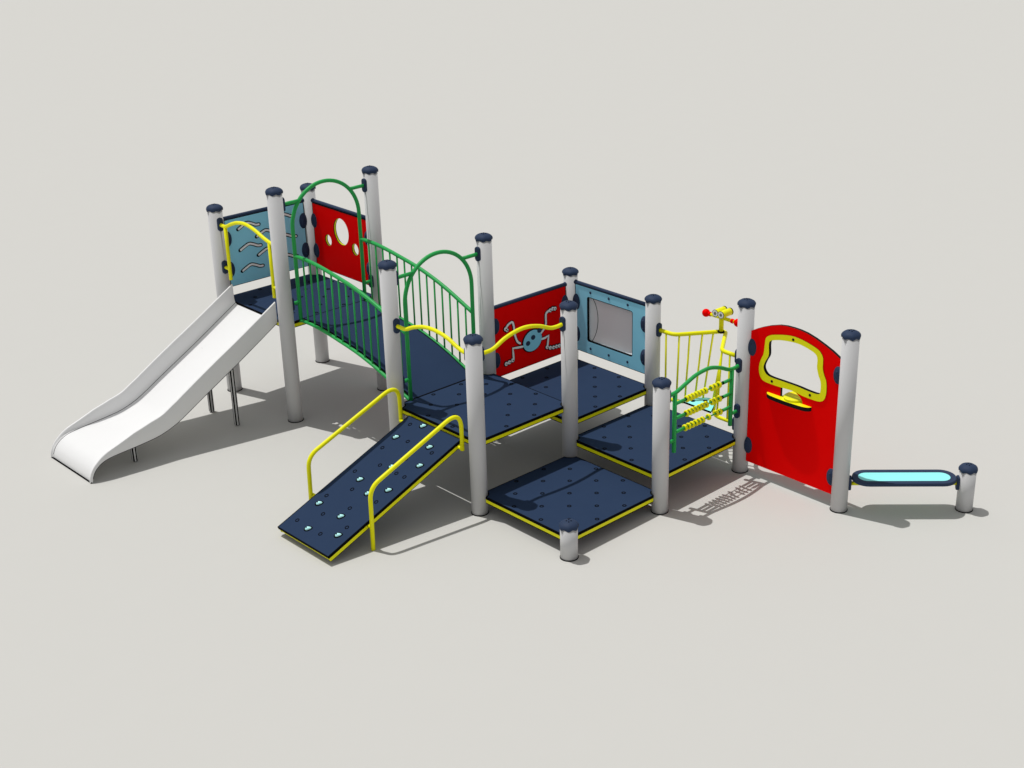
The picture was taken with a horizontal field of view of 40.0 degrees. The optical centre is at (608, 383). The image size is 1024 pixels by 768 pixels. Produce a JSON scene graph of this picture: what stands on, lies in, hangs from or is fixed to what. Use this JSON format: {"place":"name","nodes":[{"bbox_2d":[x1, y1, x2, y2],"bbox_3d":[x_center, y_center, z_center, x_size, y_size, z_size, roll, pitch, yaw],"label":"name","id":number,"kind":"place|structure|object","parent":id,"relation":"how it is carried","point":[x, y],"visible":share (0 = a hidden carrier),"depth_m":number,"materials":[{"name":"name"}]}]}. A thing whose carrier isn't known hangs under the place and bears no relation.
{"place":"outdoors","nodes":[
{"label":"outdoors","id":0,"kind":"place"},
{"bbox_2d":[0,0,1023,767],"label":"ground","id":1,"kind":"structure","parent":0,"point":[828,172],"depth_m":13.46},
{"bbox_2d":[51,165,977,561],"bbox_3d":[-0.914,-0.189,11.086,7.034,2.152,3.492,13,26,28],"label":"playground structure","id":2,"kind":"object","parent":1,"relation":"on","point":[477,401],"visible":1,"depth_m":11.60,"materials":[{"name":"paint"}]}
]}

